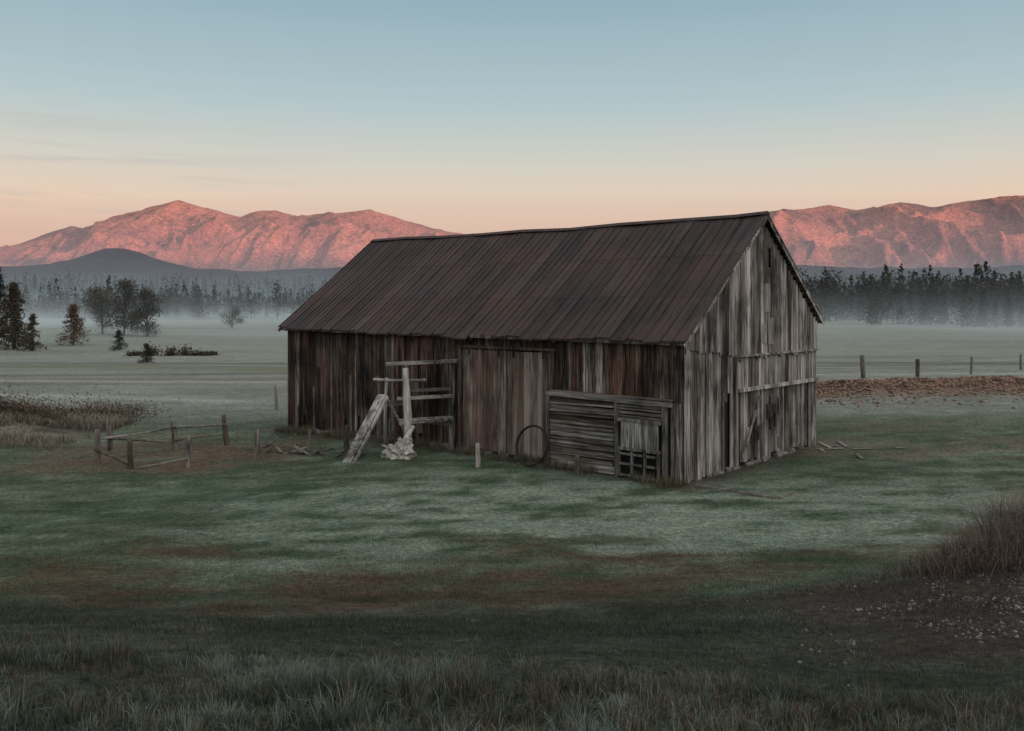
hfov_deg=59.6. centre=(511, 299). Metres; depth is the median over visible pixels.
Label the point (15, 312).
larch tree
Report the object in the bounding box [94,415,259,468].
wooden fence
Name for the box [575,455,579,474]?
wooden stake
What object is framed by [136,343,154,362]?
spruce tree
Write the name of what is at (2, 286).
spruce tree
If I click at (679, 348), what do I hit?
barn
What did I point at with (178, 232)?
mountain
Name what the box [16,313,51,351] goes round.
conifer tree
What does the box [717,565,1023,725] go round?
gravel
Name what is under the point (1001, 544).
dry grass bush
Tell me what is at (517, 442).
iron wheel rim
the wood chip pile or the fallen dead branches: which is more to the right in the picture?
the wood chip pile
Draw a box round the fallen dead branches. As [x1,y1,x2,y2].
[246,437,372,458]
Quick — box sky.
[0,0,1023,246]
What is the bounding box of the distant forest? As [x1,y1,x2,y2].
[0,270,1003,319]
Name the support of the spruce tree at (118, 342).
on the ground at (240, 376)
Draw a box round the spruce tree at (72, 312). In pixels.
[54,303,90,344]
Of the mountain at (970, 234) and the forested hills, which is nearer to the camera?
the forested hills
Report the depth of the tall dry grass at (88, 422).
39.68 m
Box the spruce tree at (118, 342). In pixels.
[110,329,128,350]
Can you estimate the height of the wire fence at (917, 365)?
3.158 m
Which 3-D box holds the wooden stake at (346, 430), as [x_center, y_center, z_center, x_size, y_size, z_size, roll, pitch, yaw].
[-6.189,5.182,33.206,0.164,1.052,0.158,0,0,0]
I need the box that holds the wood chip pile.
[816,375,1023,409]
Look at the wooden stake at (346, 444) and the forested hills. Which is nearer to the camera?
the wooden stake at (346, 444)
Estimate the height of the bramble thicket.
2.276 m
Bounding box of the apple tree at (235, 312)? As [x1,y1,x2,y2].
[218,302,246,327]
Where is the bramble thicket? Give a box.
[0,381,177,424]
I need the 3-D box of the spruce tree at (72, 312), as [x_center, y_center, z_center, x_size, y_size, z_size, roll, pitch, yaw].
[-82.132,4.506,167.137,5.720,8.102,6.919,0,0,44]
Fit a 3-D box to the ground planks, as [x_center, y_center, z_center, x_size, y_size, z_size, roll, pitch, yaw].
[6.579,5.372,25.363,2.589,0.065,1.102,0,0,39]
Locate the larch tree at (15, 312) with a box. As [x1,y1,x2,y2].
[0,281,46,349]
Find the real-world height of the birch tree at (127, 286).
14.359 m
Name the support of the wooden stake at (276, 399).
on the ground at (240, 376)
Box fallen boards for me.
[815,441,905,458]
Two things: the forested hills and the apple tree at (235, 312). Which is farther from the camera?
the forested hills
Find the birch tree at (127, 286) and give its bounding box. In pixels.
[102,278,145,335]
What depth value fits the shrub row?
134.40 m
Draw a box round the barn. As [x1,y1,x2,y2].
[277,211,824,483]
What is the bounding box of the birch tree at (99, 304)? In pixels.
[79,283,119,333]
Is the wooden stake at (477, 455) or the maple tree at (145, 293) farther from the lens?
the maple tree at (145, 293)
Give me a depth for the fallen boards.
32.27 m
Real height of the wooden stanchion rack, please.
3.537 m
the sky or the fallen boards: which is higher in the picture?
the sky
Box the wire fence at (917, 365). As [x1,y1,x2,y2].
[816,354,1021,378]
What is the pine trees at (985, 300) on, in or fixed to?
on the ground at (240, 376)
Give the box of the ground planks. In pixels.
[696,484,795,498]
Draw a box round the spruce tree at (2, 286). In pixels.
[0,266,22,347]
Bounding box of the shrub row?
[122,341,220,356]
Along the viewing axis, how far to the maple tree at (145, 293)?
206.93 m
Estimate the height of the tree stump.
1.496 m
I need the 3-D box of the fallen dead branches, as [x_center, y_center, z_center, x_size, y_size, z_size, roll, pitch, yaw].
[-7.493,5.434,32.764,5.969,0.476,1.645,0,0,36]
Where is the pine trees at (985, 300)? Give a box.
[799,261,1023,327]
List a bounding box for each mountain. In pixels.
[0,200,461,271]
[768,195,1023,268]
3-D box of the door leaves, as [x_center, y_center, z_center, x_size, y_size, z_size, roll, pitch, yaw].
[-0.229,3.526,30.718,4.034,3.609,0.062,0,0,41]
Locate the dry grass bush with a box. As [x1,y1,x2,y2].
[854,470,1023,592]
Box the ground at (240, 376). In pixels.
[0,286,1023,730]
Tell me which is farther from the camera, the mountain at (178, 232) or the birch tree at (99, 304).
the mountain at (178, 232)
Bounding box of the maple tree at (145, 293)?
[122,285,167,336]
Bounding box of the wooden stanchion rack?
[342,358,457,462]
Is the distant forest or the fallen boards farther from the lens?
the distant forest
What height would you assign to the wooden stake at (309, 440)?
1.053 m
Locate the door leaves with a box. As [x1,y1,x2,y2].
[463,349,551,458]
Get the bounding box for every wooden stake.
[274,386,277,409]
[294,433,297,448]
[307,429,311,452]
[343,425,347,447]
[344,438,348,451]
[475,443,479,467]
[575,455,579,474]
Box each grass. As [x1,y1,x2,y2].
[0,395,178,460]
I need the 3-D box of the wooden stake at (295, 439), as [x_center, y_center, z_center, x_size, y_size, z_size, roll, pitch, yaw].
[-8.114,5.415,33.596,0.191,0.806,0.133,0,0,0]
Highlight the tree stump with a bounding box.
[381,425,416,459]
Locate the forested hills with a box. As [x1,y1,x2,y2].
[0,248,1023,288]
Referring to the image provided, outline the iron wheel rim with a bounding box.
[515,425,548,465]

